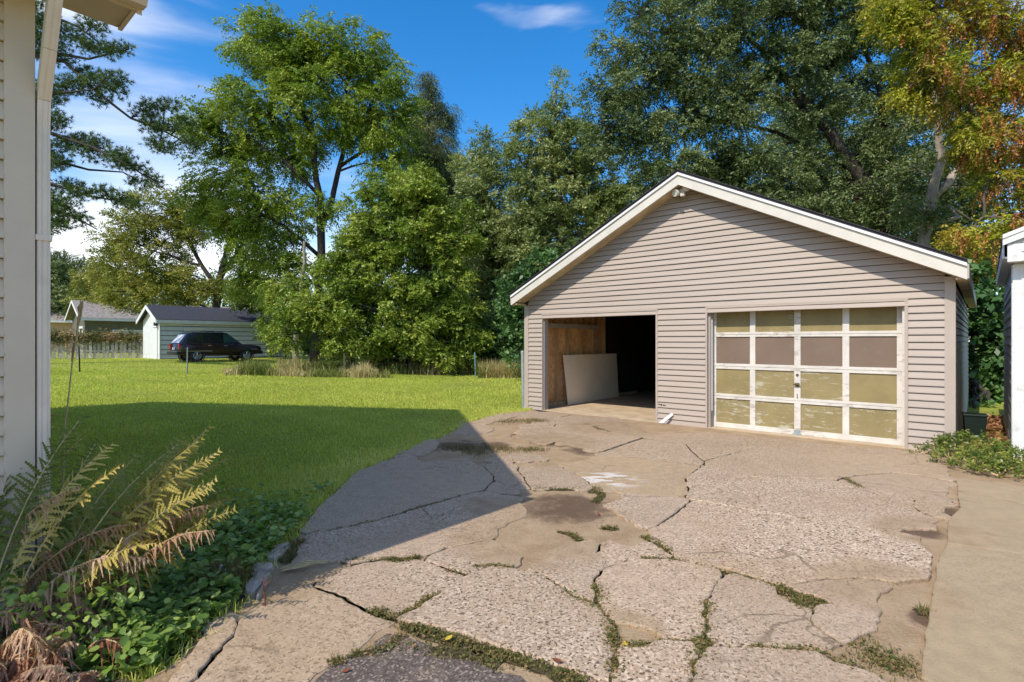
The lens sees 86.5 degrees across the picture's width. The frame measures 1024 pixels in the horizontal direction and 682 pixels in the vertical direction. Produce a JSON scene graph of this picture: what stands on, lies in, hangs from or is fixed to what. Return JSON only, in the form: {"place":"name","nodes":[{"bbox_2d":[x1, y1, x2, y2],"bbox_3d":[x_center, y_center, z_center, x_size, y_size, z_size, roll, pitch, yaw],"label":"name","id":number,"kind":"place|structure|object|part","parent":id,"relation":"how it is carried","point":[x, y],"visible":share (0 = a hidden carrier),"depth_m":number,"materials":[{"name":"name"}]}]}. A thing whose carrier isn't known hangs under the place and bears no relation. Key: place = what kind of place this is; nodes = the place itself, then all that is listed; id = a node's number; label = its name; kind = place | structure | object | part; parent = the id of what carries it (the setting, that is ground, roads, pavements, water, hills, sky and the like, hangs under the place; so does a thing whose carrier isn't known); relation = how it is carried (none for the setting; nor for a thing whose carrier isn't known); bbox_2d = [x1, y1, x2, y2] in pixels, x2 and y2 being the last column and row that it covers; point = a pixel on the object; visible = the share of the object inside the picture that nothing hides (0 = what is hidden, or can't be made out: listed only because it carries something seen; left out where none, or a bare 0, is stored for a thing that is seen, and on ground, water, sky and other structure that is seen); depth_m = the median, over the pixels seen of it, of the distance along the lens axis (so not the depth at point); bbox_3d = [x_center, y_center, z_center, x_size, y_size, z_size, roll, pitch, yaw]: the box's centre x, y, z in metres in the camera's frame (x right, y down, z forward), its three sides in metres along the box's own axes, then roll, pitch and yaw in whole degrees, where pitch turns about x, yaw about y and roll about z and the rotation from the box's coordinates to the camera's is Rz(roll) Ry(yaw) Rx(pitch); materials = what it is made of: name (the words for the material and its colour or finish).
{"place":"outdoors","nodes":[
{"label":"outdoors","id":0,"kind":"place"},
{"bbox_2d":[221,355,393,377],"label":"tall grass","id":1,"kind":"structure","parent":0,"point":[258,368],"depth_m":21.89,"materials":[{"name":"plant"}]},
{"bbox_2d":[466,357,520,378],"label":"dry grass","id":2,"kind":"structure","parent":0,"point":[494,370],"depth_m":22.51,"materials":[{"name":"plant"}]},
{"bbox_2d":[50,345,1004,681],"bbox_3d":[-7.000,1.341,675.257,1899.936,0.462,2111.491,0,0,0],"label":"ground","id":3,"kind":"structure","parent":0,"point":[992,409],"depth_m":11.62,"materials":[{"name":"green plant"}]},
{"bbox_2d":[50,302,71,350],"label":"house","id":4,"kind":"structure","parent":3,"relation":"on","point":[59,323],"depth_m":58.41,"materials":[{"name":"grey"}]},
{"bbox_2d":[0,0,147,611],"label":"house","id":5,"kind":"structure","parent":3,"relation":"on","point":[26,238],"depth_m":2.91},
{"bbox_2d":[50,247,98,318],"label":"conifer tree","id":6,"kind":"object","parent":3,"relation":"on","point":[60,266],"visible":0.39,"depth_m":58.90,"materials":[{"name":"green plant"}]},
{"bbox_2d":[59,249,131,310],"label":"olive tree","id":7,"kind":"object","parent":3,"relation":"on","point":[85,296],"visible":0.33,"depth_m":53.08,"materials":[{"name":"green plant"}]},
{"bbox_2d":[50,327,142,358],"bbox_3d":[-28.416,0.114,36.275,7.438,2.161,1.450,0,0,-20],"label":"picket fence","id":8,"kind":"object","parent":3,"relation":"on","point":[65,337],"visible":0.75,"depth_m":36.38,"materials":[{"name":"grey wood"}]},
{"bbox_2d":[35,0,204,235],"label":"pine tree","id":9,"kind":"object","parent":3,"relation":"on","point":[123,160],"visible":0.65,"depth_m":25.89,"materials":[{"name":"green plant"}]},
{"bbox_2d":[64,300,228,352],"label":"neighbour house","id":10,"kind":"structure","parent":3,"relation":"on","point":[94,318],"depth_m":51.61,"materials":[{"name":"grey"}]},
{"bbox_2d":[112,330,142,341],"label":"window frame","id":11,"kind":"structure","parent":10,"relation":"in","point":[124,331],"depth_m":52.79,"materials":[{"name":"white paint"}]},
{"bbox_2d":[40,522,299,681],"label":"soil bed","id":12,"kind":"object","parent":3,"relation":"on","point":[241,597],"visible":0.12,"depth_m":2.88,"materials":[{"name":"brown soil"}]},
{"bbox_2d":[10,670,30,681],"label":"fern","id":13,"kind":"object","parent":12,"relation":"on","point":[16,678],"visible":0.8,"depth_m":2.31,"materials":[{"name":"brown plant"}]},
{"bbox_2d":[0,627,81,681],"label":"fern","id":14,"kind":"object","parent":12,"relation":"on","point":[28,660],"visible":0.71,"depth_m":2.39,"materials":[{"name":"brown plant"}]},
{"bbox_2d":[0,414,89,553],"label":"fern","id":15,"kind":"object","parent":12,"relation":"on","point":[42,505],"visible":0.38,"depth_m":2.81,"materials":[{"name":"green plant"}]},
{"bbox_2d":[0,590,98,653],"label":"fern","id":16,"kind":"object","parent":12,"relation":"on","point":[5,620],"visible":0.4,"depth_m":2.68,"materials":[{"name":"brown plant"}]},
{"bbox_2d":[19,656,108,681],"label":"rock","id":17,"kind":"object","parent":12,"relation":"on","point":[59,671],"visible":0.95,"depth_m":2.36,"materials":[{"name":"grey stone"}]},
{"bbox_2d":[0,610,139,681],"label":"fern","id":18,"kind":"object","parent":12,"relation":"on","point":[66,646],"visible":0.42,"depth_m":2.56,"materials":[{"name":"brown plant"}]},
{"bbox_2d":[62,300,83,517],"bbox_3d":[-2.913,0.665,3.603,0.148,1.871,0.015,0,0,0],"label":"dry stalk","id":19,"kind":"object","parent":12,"relation":"on","point":[80,310],"visible":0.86,"depth_m":3.60,"materials":[{"name":"brown plant"}]},
{"bbox_2d":[0,499,161,669],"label":"undergrowth","id":20,"kind":"object","parent":12,"relation":"on","point":[11,597],"visible":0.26,"depth_m":2.62,"materials":[{"name":"green plant"}]},
{"bbox_2d":[0,413,172,634],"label":"fern","id":21,"kind":"object","parent":12,"relation":"on","point":[17,562],"visible":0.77,"depth_m":2.80,"materials":[{"name":"green plant"}]},
{"bbox_2d":[27,436,214,622],"bbox_3d":[-2.086,1.040,2.951,0.954,1.026,0.646,0,0,0],"label":"fern","id":22,"kind":"object","parent":12,"relation":"on","point":[131,540],"visible":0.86,"depth_m":2.91,"materials":[{"name":"green plant"}]},
{"bbox_2d":[94,425,237,616],"bbox_3d":[-1.947,1.035,3.090,0.796,1.035,0.577,0,0,0],"label":"fern","id":23,"kind":"object","parent":12,"relation":"on","point":[154,552],"visible":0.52,"depth_m":3.04,"materials":[{"name":"yellow plant"}]},
{"bbox_2d":[0,479,336,681],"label":"ground cover","id":24,"kind":"object","parent":12,"relation":"on","point":[154,639],"visible":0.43,"depth_m":3.25,"materials":[{"name":"green plant"}]},
{"bbox_2d":[100,443,242,586],"bbox_3d":[-2.075,1.132,3.434,0.917,0.843,0.693,0,0,13],"label":"fern","id":25,"kind":"object","parent":12,"relation":"on","point":[210,497],"visible":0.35,"depth_m":3.41,"materials":[{"name":"green plant"}]},
{"bbox_2d":[77,177,292,315],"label":"olive tree crown","id":26,"kind":"object","parent":3,"relation":"on","point":[121,245],"visible":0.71,"depth_m":42.90,"materials":[{"name":"green plant"}]},
{"bbox_2d":[136,305,283,358],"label":"outbuilding","id":27,"kind":"structure","parent":3,"relation":"on","point":[164,326],"depth_m":36.50,"materials":[{"name":"wood"}]},
{"bbox_2d":[153,327,157,358],"bbox_3d":[-23.108,0.141,35.238,0.800,2.030,0.049,0,0,41],"label":"entry door","id":28,"kind":"structure","parent":27,"relation":"in","point":[155,330],"depth_m":35.13,"materials":[{"name":"white paint"}]},
{"bbox_2d":[167,331,262,361],"bbox_3d":[-18.010,0.340,33.189,2.140,1.909,4.910,0,0,41],"label":"parked car","id":29,"kind":"object","parent":3,"relation":"on","point":[198,344],"visible":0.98,"depth_m":32.18,"materials":[{"name":"black paint"}]},
{"bbox_3d":[-19.376,-0.136,31.617,1.240,0.480,0.375,0,0,41],"label":"rear window","id":30,"kind":"part","parent":29,"relation":"part of","materials":[{"name":"clear glass"}]},
{"bbox_3d":[-18.342,-0.156,31.597,0.143,0.480,1.030,0,0,41],"label":"side window","id":31,"kind":"part","parent":29,"relation":"part of","materials":[{"name":"black glass"}]},
{"bbox_3d":[-17.691,-0.161,32.348,0.151,0.510,0.840,0,0,41],"label":"side window","id":32,"kind":"part","parent":29,"relation":"part of","materials":[{"name":"black glass"}]},
{"bbox_3d":[-17.068,-0.146,33.059,0.149,0.500,0.890,0,0,41],"label":"side window","id":33,"kind":"part","parent":29,"relation":"part of","materials":[{"name":"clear glass"}]},
{"bbox_2d":[50,347,515,376],"bbox_3d":[-10.675,0.941,22.491,21.780,1.427,0.453,0,0,-4],"label":"wire fence","id":34,"kind":"object","parent":3,"relation":"on","point":[79,358],"visible":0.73,"depth_m":22.21,"materials":[{"name":"metal"}]},
{"bbox_2d":[249,241,325,363],"bbox_3d":[-12.157,-1.962,29.700,4.388,6.917,3.137,0,0,0],"label":"birch tree","id":35,"kind":"object","parent":3,"relation":"on","point":[269,298],"visible":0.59,"depth_m":29.25,"materials":[{"name":"green plant"}]},
{"bbox_2d":[226,276,362,359],"bbox_3d":[-15.050,-1.498,37.945,10.084,6.479,3.771,0,0,0],"label":"bush","id":36,"kind":"object","parent":3,"relation":"on","point":[243,306],"visible":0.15,"depth_m":37.40,"materials":[{"name":"green plant"}]},
{"bbox_2d":[165,0,432,364],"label":"walnut tree","id":37,"kind":"object","parent":3,"relation":"on","point":[291,63],"visible":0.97,"depth_m":30.26,"materials":[{"name":"green plant"}]},
{"bbox_2d":[118,407,532,681],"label":"edge grass","id":38,"kind":"structure","parent":3,"relation":"on","point":[301,525],"depth_m":4.58,"materials":[{"name":"green plant"}]},
{"bbox_2d":[272,357,473,375],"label":"tall grass","id":39,"kind":"structure","parent":3,"relation":"on","point":[395,368],"depth_m":24.68,"materials":[{"name":"plant"}]},
{"bbox_2d":[257,159,498,375],"bbox_3d":[-5.892,-3.212,24.468,10.688,9.725,4.963,0,0,0],"label":"boxelder tree","id":40,"kind":"object","parent":3,"relation":"on","point":[422,243],"visible":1,"depth_m":23.83,"materials":[{"name":"green plant"}]},
{"bbox_2d":[345,347,453,372],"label":"bush","id":41,"kind":"object","parent":3,"relation":"on","point":[397,359],"visible":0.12,"depth_m":25.96,"materials":[{"name":"green plant"}]},
{"bbox_2d":[382,71,474,338],"bbox_3d":[-5.622,-8.425,37.106,7.311,20.038,5.707,0,0,0],"label":"spruce tree","id":42,"kind":"object","parent":3,"relation":"on","point":[430,124],"visible":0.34,"depth_m":36.38,"materials":[{"name":"green plant"}]},
{"bbox_2d":[325,189,565,341],"bbox_3d":[-4.809,-5.269,39.987,19.052,13.791,6.673,0,0,0],"label":"linden tree","id":43,"kind":"object","parent":3,"relation":"on","point":[348,224],"depth_m":39.09,"materials":[{"name":"green plant"}]},
{"bbox_2d":[450,309,523,373],"bbox_3d":[-0.927,0.318,25.594,5.023,3.958,3.475,0,0,0],"label":"bush","id":44,"kind":"object","parent":3,"relation":"on","point":[504,343],"visible":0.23,"depth_m":24.93,"materials":[{"name":"green plant"}]},
{"bbox_2d":[441,121,540,329],"bbox_3d":[-0.848,-4.934,28.916,6.267,13.208,5.326,0,0,0],"label":"willow tree","id":45,"kind":"object","parent":3,"relation":"on","point":[483,164],"visible":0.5,"depth_m":28.18,"materials":[{"name":"green plant"}]},
{"bbox_2d":[521,351,523,408],"bbox_3d":[0.265,0.940,12.699,0.090,1.420,0.086,-1,0,0],"label":"steel post","id":46,"kind":"object","parent":3,"relation":"on","point":[522,369],"visible":0.69,"depth_m":12.66,"materials":[{"name":"silver metal"}]},
{"bbox_2d":[490,243,562,368],"bbox_3d":[0.895,-1.009,20.881,3.567,5.381,2.799,0,0,0],"label":"bush","id":47,"kind":"object","parent":3,"relation":"on","point":[511,315],"visible":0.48,"depth_m":20.51,"materials":[{"name":"green plant"}]},
{"bbox_2d":[67,253,1004,348],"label":"wood","id":48,"kind":"object","parent":3,"relation":"on","point":[212,272],"depth_m":77.48,"materials":[{"name":"green plant"}]},
{"bbox_2d":[490,65,638,309],"bbox_3d":[2.629,-5.902,26.932,7.443,15.204,4.685,0,0,0],"label":"ash tree","id":49,"kind":"object","parent":3,"relation":"on","point":[547,215],"visible":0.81,"depth_m":26.38,"materials":[{"name":"green plant"}]},
{"bbox_2d":[510,169,976,452],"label":"garage","id":50,"kind":"structure","parent":3,"relation":"on","point":[690,299],"depth_m":9.33,"materials":[{"name":"plastic"}]},
{"bbox_2d":[563,353,618,404],"bbox_3d":[2.131,0.945,14.156,0.154,1.199,2.560,0,0,41],"label":"drywall sheet","id":51,"kind":"object","parent":50,"relation":"in","point":[591,377],"visible":1,"depth_m":14.04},
{"bbox_2d":[713,306,901,445],"bbox_3d":[4.704,0.485,8.929,2.872,2.130,0.096,0,0,41],"label":"garage door","id":52,"kind":"structure","parent":50,"relation":"in","point":[820,341],"depth_m":8.82,"materials":[{"name":"white paint"}]},
{"bbox_2d":[568,0,951,235],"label":"locust tree","id":53,"kind":"object","parent":3,"relation":"on","point":[828,57],"visible":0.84,"depth_m":20.52,"materials":[{"name":"green plant"}]},
{"bbox_2d":[577,87,1001,258],"bbox_3d":[16.780,-7.049,32.866,26.421,17.454,6.178,0,0,0],"label":"elm tree","id":54,"kind":"object","parent":3,"relation":"on","point":[640,187],"visible":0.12,"depth_m":32.22,"materials":[{"name":"green plant"}]},
{"bbox_2d":[849,0,1023,292],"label":"autumn maple tree","id":55,"kind":"object","parent":3,"relation":"on","point":[922,33],"visible":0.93,"depth_m":14.77,"materials":[{"name":"orange plant"}]},
{"bbox_2d":[851,38,1022,270],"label":"hackberry tree","id":56,"kind":"object","parent":3,"relation":"on","point":[931,216],"visible":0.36,"depth_m":19.80,"materials":[{"name":"green plant"}]},
{"bbox_2d":[961,412,987,439],"bbox_3d":[7.224,1.343,8.497,0.300,0.415,0.300,0,0,35],"label":"bin","id":57,"kind":"object","parent":3,"relation":"on","point":[975,423],"visible":0.81,"depth_m":8.40,"materials":[{"name":"green plastic"}]},
{"bbox_2d":[963,259,1004,413],"bbox_3d":[11.669,0.194,13.561,5.076,4.827,2.117,0,0,-42],"label":"thicket","id":58,"kind":"object","parent":3,"relation":"on","point":[985,364],"visible":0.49,"depth_m":14.27,"materials":[{"name":"green plant"}]},
{"bbox_2d":[961,413,1009,455],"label":"leaf litter","id":59,"kind":"object","parent":3,"relation":"on","point":[991,419],"visible":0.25,"depth_m":9.45,"materials":[{"name":"brown plant"}]},
{"bbox_2d":[996,226,1023,460],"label":"shed","id":60,"kind":"structure","parent":3,"relation":"on","point":[1010,272],"depth_m":6.92,"materials":[{"name":"white paint"}]},
{"bbox_2d":[35,0,1023,341],"label":"sky","id":61,"kind":"structure","parent":0,"point":[490,59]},
{"bbox_2d":[143,410,1023,681],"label":"driveway","id":62,"kind":"structure","parent":0,"point":[869,554],"depth_m":3.80,"materials":[{"name":"grey concrete"}]},
{"bbox_2d":[244,562,273,599],"bbox_3d":[-1.650,1.540,3.520,0.166,0.060,0.560,0,0,-15],"label":"rock","id":63,"kind":"object","parent":62,"relation":"on","point":[256,580],"visible":0.81,"depth_m":3.49,"materials":[{"name":"grey stone"}]},
{"bbox_2d":[256,579,267,600],"bbox_3d":[-1.544,1.538,3.361,0.023,0.064,0.250,0,0,-11],"label":"rock","id":64,"kind":"object","parent":62,"relation":"on","point":[259,593],"visible":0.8,"depth_m":3.32,"materials":[{"name":"grey stone"}]},
{"bbox_2d":[263,578,270,605],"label":"twig","id":65,"kind":"object","parent":62,"relation":"on","point":[264,592],"visible":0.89,"depth_m":3.16,"materials":[{"name":"brown wood"}]},
{"bbox_2d":[265,542,290,562],"bbox_3d":[-1.728,1.543,3.973,0.180,0.055,0.357,0,0,0],"label":"rock","id":66,"kind":"object","parent":62,"relation":"on","point":[275,554],"visible":0.7,"depth_m":3.93,"materials":[{"name":"grey stone"}]},
{"bbox_2d":[280,560,327,570],"bbox_3d":[-1.402,1.513,3.701,0.325,0.044,0.081,0,0,-19],"label":"twig bundle","id":67,"kind":"object","parent":62,"relation":"on","point":[301,564],"visible":1,"depth_m":3.68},
{"bbox_2d":[164,417,941,681],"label":"crack weeds","id":68,"kind":"object","parent":62,"relation":"on","point":[702,641],"visible":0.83,"depth_m":2.86,"materials":[{"name":"green plant"}]},
{"bbox_2d":[905,438,974,455],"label":"weed tuft","id":69,"kind":"object","parent":62,"relation":"on","point":[925,449],"visible":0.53,"depth_m":7.44,"materials":[{"name":"green plant"}]},
{"bbox_2d":[917,429,1023,480],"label":"shrub","id":70,"kind":"object","parent":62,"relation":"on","point":[996,463],"visible":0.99,"depth_m":6.65,"materials":[{"name":"green plant"}]},
{"bbox_2d":[921,478,1023,681],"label":"sidewalk","id":71,"kind":"structure","parent":0,"point":[974,631],"depth_m":3.27,"materials":[{"name":"concrete"}]}
]}

